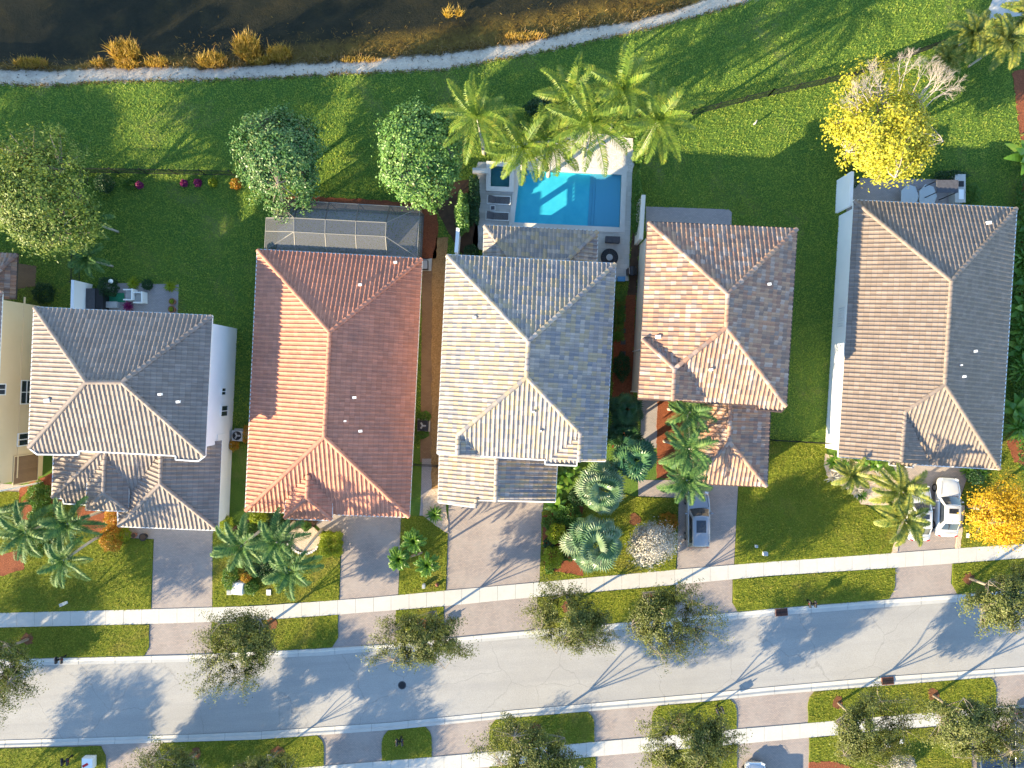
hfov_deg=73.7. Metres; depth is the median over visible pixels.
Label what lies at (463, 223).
hedge
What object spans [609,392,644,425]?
fan palm
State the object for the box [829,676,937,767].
oak tree
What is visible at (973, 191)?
shrub
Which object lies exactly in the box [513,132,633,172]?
white stone bed
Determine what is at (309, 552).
stone edging
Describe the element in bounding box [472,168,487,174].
wall
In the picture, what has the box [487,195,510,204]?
sun lounger
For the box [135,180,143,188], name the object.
plant
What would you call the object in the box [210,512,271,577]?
feather palm
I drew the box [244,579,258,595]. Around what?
shrub
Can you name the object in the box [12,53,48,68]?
reed clump
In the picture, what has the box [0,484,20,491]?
front path
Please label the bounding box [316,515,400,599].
driveway
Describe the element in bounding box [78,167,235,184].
fence
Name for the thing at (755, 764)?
silver car
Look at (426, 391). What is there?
side path
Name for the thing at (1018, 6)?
areca palm
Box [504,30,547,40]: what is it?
reed clump
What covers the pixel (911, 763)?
shrub
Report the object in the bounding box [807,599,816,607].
mailbox
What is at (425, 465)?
fence
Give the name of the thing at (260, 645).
oak tree
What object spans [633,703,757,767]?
oak tree
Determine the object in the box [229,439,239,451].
shrub
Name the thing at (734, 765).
verge lawn
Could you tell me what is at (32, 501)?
shrub
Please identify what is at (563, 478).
broadleaf plant
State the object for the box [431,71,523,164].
coconut palm
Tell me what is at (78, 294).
garden wall
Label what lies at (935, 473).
driveway
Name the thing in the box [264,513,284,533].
shrub
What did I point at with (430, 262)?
concrete pad
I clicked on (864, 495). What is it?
bed plant
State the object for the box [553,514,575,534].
shrub
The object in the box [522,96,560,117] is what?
shrub
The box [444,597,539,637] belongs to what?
driveway
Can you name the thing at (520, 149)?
coconut palm
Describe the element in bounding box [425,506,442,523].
spiky plant
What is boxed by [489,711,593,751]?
verge lawn
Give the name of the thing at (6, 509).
feather palm
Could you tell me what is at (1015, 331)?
border plant
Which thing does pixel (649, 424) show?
front path
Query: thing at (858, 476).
feather palm
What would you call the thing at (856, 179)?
shrub
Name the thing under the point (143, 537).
flower pot
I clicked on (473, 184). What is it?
hedge
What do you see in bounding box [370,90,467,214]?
broadleaf tree
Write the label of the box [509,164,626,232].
swimming pool
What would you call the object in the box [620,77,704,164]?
coconut palm
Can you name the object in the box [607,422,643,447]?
fan palm
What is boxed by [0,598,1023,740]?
road
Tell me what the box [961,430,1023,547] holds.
front lawn
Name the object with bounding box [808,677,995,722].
verge lawn
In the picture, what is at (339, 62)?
shore pebbles
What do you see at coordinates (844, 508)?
front lawn
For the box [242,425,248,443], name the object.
shrub
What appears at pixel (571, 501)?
shrub
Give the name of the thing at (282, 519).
shrub
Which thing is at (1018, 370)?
border plant
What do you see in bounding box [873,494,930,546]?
feather palm
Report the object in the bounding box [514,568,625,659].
oak tree
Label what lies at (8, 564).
mulch bed
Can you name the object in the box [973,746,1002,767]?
dark car
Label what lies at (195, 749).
mulch bed
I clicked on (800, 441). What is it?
fence
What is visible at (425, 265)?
pool heater
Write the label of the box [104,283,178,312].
patio
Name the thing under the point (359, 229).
screen enclosure
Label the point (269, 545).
feather palm
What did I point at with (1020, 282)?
border plant
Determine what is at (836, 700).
mulch bed
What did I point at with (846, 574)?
verge lawn
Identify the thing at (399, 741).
mailbox
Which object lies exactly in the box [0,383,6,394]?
window
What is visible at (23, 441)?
window
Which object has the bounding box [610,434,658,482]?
fan palm
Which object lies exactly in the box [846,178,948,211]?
patio
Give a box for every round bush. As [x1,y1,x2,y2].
[541,545,563,568]
[545,522,566,544]
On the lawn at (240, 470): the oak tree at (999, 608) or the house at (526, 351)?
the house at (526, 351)
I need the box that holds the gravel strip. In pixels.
[431,237,448,488]
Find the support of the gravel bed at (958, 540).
on the front lawn at (970, 494)
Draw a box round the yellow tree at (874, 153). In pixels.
[811,46,966,192]
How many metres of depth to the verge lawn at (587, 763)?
56.40 m
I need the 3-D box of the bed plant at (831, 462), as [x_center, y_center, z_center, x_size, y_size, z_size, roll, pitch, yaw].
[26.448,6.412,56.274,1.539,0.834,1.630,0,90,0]
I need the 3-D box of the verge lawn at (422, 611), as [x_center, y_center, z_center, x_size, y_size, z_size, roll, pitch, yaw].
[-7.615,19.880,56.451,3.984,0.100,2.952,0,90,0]
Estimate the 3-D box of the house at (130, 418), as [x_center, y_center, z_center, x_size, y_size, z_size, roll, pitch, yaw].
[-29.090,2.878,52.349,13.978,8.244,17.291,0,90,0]
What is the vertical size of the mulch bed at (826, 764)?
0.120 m
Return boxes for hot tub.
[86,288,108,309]
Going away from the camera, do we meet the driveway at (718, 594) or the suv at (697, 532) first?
the suv at (697, 532)
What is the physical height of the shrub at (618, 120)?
1.776 m
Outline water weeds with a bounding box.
[175,0,691,67]
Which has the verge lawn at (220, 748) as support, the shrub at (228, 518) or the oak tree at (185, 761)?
the oak tree at (185, 761)
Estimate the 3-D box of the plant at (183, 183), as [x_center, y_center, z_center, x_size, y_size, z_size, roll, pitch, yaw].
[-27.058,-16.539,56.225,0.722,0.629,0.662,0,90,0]
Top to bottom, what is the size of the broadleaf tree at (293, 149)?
6.479 m
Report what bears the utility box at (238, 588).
on the front lawn at (315, 578)
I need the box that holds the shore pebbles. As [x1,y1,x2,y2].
[13,0,727,83]
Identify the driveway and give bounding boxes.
[123,528,212,608]
[144,622,212,655]
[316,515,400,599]
[331,610,396,647]
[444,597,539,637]
[446,499,542,589]
[638,480,737,568]
[675,579,737,617]
[889,563,956,598]
[891,461,966,552]
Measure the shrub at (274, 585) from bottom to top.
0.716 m
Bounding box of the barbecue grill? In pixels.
[626,266,636,275]
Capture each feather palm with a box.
[0,482,29,534]
[0,500,57,563]
[37,495,107,550]
[37,529,103,588]
[67,243,113,278]
[73,204,119,242]
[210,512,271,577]
[244,507,311,573]
[262,528,323,600]
[656,451,712,505]
[658,422,719,478]
[665,400,717,435]
[829,457,875,494]
[868,463,935,515]
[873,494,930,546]
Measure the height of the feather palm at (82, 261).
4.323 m
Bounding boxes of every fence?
[68,224,79,282]
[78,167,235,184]
[413,463,438,467]
[495,38,947,130]
[770,439,828,443]
[845,71,857,173]
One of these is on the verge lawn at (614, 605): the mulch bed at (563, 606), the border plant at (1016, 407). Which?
the mulch bed at (563, 606)
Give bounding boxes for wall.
[70,280,92,308]
[454,228,460,254]
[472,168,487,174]
[634,195,645,244]
[835,171,853,212]
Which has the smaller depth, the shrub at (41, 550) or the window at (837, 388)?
the window at (837, 388)
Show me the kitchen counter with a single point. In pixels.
(959, 197)
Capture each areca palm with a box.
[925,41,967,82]
[944,8,997,63]
[967,13,1023,71]
[991,0,1023,39]
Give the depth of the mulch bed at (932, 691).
56.37 m
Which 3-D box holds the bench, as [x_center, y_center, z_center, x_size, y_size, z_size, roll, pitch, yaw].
[8.265,-11.857,56.198,1.200,0.445,0.520,2,90,0]
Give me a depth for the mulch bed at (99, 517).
56.39 m
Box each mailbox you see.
[54,655,66,663]
[60,755,72,765]
[395,735,403,746]
[715,705,724,715]
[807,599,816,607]
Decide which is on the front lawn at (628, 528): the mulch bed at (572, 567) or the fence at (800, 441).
the mulch bed at (572, 567)
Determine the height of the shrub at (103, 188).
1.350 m
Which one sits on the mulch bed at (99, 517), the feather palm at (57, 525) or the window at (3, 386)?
the feather palm at (57, 525)
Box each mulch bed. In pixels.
[0,551,23,575]
[19,473,63,517]
[19,491,34,518]
[21,632,33,644]
[77,506,116,531]
[189,747,200,759]
[266,617,277,629]
[270,745,283,756]
[282,196,438,258]
[542,505,582,575]
[561,601,568,612]
[612,295,635,447]
[629,513,640,524]
[656,401,684,477]
[809,761,851,767]
[833,696,841,708]
[928,688,938,699]
[962,572,973,584]
[1007,439,1023,465]
[1012,69,1023,293]
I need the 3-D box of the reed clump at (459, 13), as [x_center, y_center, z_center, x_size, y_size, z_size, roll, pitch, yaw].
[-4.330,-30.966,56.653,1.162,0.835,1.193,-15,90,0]
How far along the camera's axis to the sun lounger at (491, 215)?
56.11 m
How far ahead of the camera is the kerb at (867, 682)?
56.43 m
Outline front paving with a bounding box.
[1,674,1023,767]
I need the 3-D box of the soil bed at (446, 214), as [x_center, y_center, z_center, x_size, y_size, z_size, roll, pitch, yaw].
[-4.525,-13.823,56.466,3.537,0.050,6.471,0,90,0]
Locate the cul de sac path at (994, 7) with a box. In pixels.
[988,0,1022,18]
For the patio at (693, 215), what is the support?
on the lawn at (240, 470)
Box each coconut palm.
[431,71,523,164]
[484,110,555,185]
[518,103,590,180]
[530,51,610,138]
[543,81,636,176]
[571,39,660,133]
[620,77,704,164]
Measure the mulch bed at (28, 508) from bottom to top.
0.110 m
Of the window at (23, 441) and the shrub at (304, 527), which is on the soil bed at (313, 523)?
the shrub at (304, 527)
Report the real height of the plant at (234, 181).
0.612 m
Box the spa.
[486,161,513,192]
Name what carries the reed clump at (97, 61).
in the lake water
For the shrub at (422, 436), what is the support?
on the lawn at (240, 470)
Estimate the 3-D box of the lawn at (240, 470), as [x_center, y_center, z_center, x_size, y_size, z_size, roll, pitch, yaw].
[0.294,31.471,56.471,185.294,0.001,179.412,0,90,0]
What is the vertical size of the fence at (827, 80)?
1.445 m
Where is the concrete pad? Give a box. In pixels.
[422,258,431,270]
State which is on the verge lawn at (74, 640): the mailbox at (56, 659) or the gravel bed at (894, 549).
the mailbox at (56, 659)
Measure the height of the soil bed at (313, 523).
0.100 m
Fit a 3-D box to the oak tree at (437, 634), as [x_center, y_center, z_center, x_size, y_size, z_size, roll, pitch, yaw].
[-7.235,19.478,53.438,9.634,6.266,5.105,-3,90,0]
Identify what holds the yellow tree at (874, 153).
on the lawn at (240, 470)
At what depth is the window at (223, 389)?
54.29 m
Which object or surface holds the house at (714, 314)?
on the lawn at (240, 470)
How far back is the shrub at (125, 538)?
55.80 m
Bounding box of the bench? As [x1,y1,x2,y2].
[605,236,619,243]
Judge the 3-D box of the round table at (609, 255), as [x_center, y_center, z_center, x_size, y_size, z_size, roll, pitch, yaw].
[7.959,-10.341,56.041,1.440,0.800,1.440,0,90,0]
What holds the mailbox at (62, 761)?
on the verge lawn at (36, 761)
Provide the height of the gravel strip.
0.070 m
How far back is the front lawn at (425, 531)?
56.41 m
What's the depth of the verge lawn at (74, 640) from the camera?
56.40 m
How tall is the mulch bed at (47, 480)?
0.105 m
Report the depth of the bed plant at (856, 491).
56.19 m
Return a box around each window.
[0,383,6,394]
[17,432,27,446]
[20,380,29,404]
[220,405,228,416]
[221,387,226,395]
[834,377,840,395]
[837,306,845,327]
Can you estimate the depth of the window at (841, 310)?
54.85 m
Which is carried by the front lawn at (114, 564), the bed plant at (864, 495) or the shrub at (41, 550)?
the shrub at (41, 550)
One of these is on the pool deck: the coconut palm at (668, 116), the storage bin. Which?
the storage bin
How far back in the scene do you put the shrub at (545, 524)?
55.93 m
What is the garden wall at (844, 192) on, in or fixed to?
on the lawn at (240, 470)
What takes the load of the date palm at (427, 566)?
on the front lawn at (425, 531)
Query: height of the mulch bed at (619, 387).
0.060 m
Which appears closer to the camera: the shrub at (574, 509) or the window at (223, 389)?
the window at (223, 389)
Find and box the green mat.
[109,293,124,301]
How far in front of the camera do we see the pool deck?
56.44 m
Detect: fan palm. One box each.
[559,514,623,573]
[573,458,625,515]
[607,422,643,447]
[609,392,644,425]
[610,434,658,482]
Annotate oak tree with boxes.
[0,636,48,729]
[120,732,207,767]
[177,601,277,708]
[224,748,308,767]
[357,606,478,673]
[463,711,596,767]
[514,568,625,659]
[618,578,733,677]
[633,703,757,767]
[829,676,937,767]
[917,692,1023,767]
[955,560,1023,639]
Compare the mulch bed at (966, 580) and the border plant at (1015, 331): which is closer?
the border plant at (1015, 331)
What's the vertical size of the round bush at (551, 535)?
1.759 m
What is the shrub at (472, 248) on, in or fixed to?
on the soil bed at (446, 214)
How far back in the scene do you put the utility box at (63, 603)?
55.96 m
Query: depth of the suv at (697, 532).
55.03 m
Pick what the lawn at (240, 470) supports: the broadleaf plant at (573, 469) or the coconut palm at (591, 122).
the broadleaf plant at (573, 469)
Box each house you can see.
[0,252,42,491]
[27,306,236,530]
[244,248,422,520]
[437,224,616,507]
[630,221,798,487]
[825,199,1018,469]
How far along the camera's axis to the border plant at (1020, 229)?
55.12 m
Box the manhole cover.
[398,681,405,688]
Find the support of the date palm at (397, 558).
on the front lawn at (425, 531)
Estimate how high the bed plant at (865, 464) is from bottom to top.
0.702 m
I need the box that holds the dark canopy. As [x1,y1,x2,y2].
[919,180,957,199]
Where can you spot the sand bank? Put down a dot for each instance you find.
(580, 35)
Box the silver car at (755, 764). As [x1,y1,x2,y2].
[741,760,765,767]
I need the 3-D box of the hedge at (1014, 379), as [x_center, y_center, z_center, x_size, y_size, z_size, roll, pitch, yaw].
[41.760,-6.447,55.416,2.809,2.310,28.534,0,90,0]
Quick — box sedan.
[932,477,963,536]
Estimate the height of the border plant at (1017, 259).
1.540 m
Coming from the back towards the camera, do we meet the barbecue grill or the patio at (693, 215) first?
the patio at (693, 215)
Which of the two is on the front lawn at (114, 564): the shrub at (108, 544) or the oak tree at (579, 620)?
the shrub at (108, 544)
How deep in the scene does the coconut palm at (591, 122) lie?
48.49 m
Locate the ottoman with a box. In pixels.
[110,302,119,307]
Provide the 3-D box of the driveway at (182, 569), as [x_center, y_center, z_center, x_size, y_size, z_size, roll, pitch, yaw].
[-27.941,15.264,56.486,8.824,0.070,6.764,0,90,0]
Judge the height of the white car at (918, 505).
1.462 m
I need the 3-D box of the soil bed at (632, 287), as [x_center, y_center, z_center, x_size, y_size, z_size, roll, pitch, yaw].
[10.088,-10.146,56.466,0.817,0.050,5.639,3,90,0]
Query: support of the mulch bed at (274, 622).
on the verge lawn at (308, 640)
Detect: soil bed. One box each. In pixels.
[227,519,317,553]
[437,179,477,254]
[627,230,638,294]
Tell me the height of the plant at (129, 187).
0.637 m
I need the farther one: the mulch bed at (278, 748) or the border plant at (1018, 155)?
the mulch bed at (278, 748)
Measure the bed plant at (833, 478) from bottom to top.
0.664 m
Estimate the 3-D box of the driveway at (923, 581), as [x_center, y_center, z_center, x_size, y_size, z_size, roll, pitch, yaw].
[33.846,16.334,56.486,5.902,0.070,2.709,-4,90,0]
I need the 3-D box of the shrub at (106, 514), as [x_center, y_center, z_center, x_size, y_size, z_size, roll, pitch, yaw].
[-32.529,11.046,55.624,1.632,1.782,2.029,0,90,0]
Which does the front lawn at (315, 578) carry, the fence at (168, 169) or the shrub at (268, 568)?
the shrub at (268, 568)
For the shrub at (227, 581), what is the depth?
55.55 m
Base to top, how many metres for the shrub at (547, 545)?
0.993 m
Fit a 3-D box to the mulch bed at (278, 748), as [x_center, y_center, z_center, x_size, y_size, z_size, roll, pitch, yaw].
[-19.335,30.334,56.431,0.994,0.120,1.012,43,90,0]
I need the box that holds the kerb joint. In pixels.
[4,669,994,746]
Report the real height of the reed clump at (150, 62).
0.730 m
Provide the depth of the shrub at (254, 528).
55.94 m
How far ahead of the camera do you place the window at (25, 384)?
54.00 m
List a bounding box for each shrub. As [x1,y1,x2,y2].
[25,479,52,510]
[25,534,48,557]
[26,504,54,528]
[31,282,54,304]
[93,173,116,193]
[97,276,119,296]
[98,525,124,552]
[102,511,122,531]
[115,527,131,542]
[141,279,153,290]
[219,514,233,533]
[222,566,238,590]
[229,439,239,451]
[239,572,251,582]
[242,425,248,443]
[242,552,276,579]
[244,522,261,538]
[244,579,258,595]
[248,512,269,523]
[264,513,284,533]
[273,580,284,591]
[274,515,289,534]
[300,521,311,531]
[415,431,428,439]
[419,410,430,420]
[463,244,479,255]
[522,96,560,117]
[541,514,558,529]
[543,538,554,549]
[545,566,554,573]
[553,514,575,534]
[556,503,582,527]
[562,550,573,561]
[566,488,583,506]
[582,109,633,129]
[613,351,630,381]
[632,131,644,167]
[658,511,678,531]
[853,176,860,188]
[887,755,916,767]
[933,169,970,179]
[962,182,982,204]
[965,470,984,485]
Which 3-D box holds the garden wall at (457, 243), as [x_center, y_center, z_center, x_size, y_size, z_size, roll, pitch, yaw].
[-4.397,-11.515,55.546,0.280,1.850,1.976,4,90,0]
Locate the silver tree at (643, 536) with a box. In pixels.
[625,516,682,572]
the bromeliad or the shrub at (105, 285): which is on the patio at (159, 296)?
the bromeliad
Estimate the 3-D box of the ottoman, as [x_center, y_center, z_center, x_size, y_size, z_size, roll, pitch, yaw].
[-32.679,-6.512,56.211,0.520,0.440,0.500,0,90,0]
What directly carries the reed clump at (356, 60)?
on the sand bank
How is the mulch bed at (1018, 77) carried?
on the lawn at (240, 470)
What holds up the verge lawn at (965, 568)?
on the lawn at (240, 470)
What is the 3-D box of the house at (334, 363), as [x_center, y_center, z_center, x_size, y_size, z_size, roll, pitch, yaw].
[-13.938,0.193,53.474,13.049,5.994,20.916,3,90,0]
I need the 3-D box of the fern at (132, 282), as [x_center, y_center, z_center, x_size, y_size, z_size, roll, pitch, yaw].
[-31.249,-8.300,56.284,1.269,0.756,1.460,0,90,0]
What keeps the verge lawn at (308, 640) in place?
on the lawn at (240, 470)
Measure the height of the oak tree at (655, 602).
6.338 m
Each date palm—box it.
[387,546,422,570]
[400,527,426,554]
[413,551,440,577]
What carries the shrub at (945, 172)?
on the lawn at (240, 470)
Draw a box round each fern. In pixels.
[125,275,139,289]
[163,280,177,291]
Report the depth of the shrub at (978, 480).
55.64 m
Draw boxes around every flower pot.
[139,533,147,540]
[168,306,175,312]
[169,298,175,304]
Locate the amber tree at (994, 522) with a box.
[952,468,1023,555]
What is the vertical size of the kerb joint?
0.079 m
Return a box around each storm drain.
[775,608,787,616]
[881,677,893,684]
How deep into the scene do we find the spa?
56.13 m
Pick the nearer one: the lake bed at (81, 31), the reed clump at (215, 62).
the reed clump at (215, 62)
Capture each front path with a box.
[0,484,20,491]
[640,400,657,447]
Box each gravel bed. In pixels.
[286,526,319,551]
[423,488,448,532]
[824,454,903,504]
[892,542,897,552]
[955,505,964,547]
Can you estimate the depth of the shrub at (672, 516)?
55.99 m
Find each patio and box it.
[18,264,36,288]
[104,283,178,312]
[646,207,731,230]
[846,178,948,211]
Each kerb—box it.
[0,592,1021,665]
[0,667,1023,747]
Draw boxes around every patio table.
[899,184,918,201]
[917,184,936,202]
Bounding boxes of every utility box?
[59,601,67,606]
[231,580,245,594]
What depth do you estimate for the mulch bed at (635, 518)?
56.37 m
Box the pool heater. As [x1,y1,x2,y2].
[422,260,428,269]
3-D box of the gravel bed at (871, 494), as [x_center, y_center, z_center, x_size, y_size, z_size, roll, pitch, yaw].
[29.263,8.256,56.438,7.681,0.105,3.481,12,90,0]
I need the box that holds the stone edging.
[287,544,317,554]
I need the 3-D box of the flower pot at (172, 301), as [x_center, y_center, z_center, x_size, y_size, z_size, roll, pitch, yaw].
[-27.939,-6.784,56.191,0.562,0.559,0.626,0,90,0]
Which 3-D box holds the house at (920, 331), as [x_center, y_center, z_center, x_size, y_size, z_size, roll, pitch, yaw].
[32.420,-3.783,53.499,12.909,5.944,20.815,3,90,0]
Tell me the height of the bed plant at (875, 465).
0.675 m
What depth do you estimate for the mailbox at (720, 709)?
55.39 m
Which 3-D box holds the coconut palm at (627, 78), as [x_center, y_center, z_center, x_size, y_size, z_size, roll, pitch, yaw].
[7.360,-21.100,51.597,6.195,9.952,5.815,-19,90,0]
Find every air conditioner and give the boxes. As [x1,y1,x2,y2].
[232,428,246,440]
[417,419,429,431]
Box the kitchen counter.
[949,174,965,203]
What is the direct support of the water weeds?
on the lake bed at (81, 31)
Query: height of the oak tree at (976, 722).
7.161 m
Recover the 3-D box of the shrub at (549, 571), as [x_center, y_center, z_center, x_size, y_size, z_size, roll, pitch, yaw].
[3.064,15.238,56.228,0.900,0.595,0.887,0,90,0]
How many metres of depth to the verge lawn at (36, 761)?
56.40 m
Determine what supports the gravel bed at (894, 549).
on the lawn at (240, 470)
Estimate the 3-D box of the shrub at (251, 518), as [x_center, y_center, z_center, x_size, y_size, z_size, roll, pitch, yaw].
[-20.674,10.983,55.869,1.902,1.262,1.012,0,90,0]
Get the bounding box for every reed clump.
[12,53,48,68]
[89,56,105,66]
[94,36,140,61]
[113,58,141,69]
[143,52,168,67]
[195,45,227,70]
[230,28,260,59]
[243,53,270,65]
[265,40,291,61]
[340,54,381,62]
[442,3,454,18]
[454,6,464,16]
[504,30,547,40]
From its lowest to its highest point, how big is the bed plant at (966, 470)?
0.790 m
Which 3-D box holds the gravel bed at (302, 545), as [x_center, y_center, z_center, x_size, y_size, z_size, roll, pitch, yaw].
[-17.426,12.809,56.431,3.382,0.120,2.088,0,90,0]
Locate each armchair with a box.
[123,289,137,300]
[133,291,147,303]
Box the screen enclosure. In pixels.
[264,200,423,257]
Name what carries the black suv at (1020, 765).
on the front paving
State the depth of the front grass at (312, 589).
56.35 m
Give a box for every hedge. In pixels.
[318,531,343,559]
[454,189,469,236]
[468,175,480,225]
[612,290,626,341]
[631,169,643,235]
[1007,134,1023,473]
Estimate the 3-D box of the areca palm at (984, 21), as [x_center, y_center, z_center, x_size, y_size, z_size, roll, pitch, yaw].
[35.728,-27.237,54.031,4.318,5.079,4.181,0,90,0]
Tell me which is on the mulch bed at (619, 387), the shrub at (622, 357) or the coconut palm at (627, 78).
the shrub at (622, 357)
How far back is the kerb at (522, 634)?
56.43 m
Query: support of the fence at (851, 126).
on the lawn at (240, 470)
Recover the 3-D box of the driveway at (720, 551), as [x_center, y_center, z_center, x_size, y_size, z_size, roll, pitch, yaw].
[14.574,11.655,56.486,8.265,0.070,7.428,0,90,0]
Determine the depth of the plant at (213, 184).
56.13 m
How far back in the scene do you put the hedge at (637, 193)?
55.16 m
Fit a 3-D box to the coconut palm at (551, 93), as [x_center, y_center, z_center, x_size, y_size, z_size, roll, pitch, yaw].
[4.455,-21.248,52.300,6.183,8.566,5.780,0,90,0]
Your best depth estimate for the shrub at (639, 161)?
55.56 m
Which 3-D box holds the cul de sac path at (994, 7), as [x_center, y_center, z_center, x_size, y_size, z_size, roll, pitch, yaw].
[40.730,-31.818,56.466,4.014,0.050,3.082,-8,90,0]
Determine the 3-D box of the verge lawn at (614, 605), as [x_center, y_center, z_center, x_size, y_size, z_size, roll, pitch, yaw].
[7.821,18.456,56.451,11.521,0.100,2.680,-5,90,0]
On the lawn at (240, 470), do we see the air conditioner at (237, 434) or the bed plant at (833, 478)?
the air conditioner at (237, 434)
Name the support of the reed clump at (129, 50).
in the lake water
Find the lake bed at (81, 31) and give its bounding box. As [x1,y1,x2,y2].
[0,0,699,69]
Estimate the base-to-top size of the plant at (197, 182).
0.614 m
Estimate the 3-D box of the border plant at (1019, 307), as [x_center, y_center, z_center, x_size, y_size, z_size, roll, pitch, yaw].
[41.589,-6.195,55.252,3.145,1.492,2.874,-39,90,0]
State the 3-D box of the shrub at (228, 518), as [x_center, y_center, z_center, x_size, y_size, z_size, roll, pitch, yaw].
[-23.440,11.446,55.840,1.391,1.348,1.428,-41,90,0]
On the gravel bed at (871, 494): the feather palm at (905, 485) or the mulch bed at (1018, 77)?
the feather palm at (905, 485)
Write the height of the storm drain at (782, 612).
0.116 m
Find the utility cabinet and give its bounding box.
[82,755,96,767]
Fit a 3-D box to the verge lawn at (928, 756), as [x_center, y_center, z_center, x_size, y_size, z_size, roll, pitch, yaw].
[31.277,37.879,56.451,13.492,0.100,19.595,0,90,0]
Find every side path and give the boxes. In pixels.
[420,264,432,461]
[420,459,431,515]
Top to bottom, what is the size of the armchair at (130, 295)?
0.820 m
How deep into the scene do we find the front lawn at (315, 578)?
56.41 m
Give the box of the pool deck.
[473,162,631,280]
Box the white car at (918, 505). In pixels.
[906,486,934,540]
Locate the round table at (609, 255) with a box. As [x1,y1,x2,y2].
[601,248,617,262]
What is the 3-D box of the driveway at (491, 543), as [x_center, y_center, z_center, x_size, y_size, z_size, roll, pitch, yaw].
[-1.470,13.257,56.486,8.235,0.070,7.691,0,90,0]
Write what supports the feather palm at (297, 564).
on the front lawn at (315, 578)
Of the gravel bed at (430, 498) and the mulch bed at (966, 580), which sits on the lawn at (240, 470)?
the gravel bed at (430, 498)
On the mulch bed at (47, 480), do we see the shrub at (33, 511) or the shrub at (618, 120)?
the shrub at (33, 511)
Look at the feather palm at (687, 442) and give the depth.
50.24 m
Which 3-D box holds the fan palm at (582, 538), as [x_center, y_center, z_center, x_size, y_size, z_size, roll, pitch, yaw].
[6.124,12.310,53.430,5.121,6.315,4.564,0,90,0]
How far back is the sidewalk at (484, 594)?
56.41 m
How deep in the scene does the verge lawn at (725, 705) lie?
56.40 m
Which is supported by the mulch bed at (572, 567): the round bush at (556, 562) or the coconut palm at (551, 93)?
the round bush at (556, 562)
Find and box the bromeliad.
[123,301,133,310]
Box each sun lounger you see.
[485,211,508,220]
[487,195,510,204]
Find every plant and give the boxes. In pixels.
[122,177,135,190]
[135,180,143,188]
[180,179,187,186]
[193,179,201,186]
[208,177,216,186]
[229,178,241,190]
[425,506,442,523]
[545,493,566,517]
[556,478,564,494]
[557,466,573,488]
[563,462,580,476]
[823,453,839,469]
[825,470,838,484]
[852,485,862,496]
[855,490,867,502]
[856,459,870,468]
[870,460,883,472]
[870,471,888,486]
[959,468,974,476]
[977,469,989,478]
[1003,414,1023,442]
[1004,140,1023,174]
[1004,391,1023,423]
[1006,355,1023,382]
[1008,338,1023,357]
[1009,317,1023,342]
[1011,295,1023,328]
[1013,264,1023,293]
[1014,242,1023,268]
[1016,210,1023,238]
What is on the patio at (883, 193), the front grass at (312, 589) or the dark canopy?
the dark canopy
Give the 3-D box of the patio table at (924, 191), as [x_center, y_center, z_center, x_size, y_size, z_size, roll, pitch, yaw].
[33.963,-15.323,56.071,1.426,0.740,1.950,0,90,0]
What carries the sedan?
on the driveway at (935, 473)
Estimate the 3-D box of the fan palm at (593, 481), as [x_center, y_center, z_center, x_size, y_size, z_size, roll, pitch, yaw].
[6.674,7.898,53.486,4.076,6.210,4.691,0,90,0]
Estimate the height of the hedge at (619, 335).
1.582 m
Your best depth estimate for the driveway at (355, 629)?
56.45 m
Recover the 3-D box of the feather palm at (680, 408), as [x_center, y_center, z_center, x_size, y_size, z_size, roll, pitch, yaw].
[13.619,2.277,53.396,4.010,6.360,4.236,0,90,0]
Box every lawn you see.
[0,0,1023,740]
[0,491,153,612]
[0,624,148,658]
[0,746,105,767]
[156,735,323,767]
[212,525,339,606]
[212,615,337,652]
[382,727,431,760]
[396,607,443,639]
[399,516,447,594]
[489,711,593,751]
[489,757,595,767]
[538,585,674,627]
[540,494,677,581]
[652,699,736,735]
[652,744,736,767]
[733,568,894,610]
[735,441,895,563]
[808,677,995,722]
[809,727,971,767]
[952,558,1023,593]
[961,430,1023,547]
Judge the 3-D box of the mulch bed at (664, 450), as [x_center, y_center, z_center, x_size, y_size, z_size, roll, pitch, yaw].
[13.095,4.604,56.451,2.382,0.080,6.381,0,90,0]
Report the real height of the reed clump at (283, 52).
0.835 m
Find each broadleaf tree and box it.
[0,121,106,263]
[227,100,328,223]
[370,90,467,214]
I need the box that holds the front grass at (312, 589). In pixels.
[0,437,1023,767]
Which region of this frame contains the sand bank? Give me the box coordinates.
[0,0,757,87]
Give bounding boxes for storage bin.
[617,276,624,281]
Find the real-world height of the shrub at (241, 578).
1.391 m
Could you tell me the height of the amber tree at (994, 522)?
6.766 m
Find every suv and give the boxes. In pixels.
[684,490,712,548]
[1007,708,1023,767]
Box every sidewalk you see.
[0,544,1023,626]
[303,705,1023,767]
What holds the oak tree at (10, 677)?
on the verge lawn at (74, 640)
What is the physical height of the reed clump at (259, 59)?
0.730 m
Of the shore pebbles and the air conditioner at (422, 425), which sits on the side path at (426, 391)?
the air conditioner at (422, 425)
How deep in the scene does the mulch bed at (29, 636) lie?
56.37 m

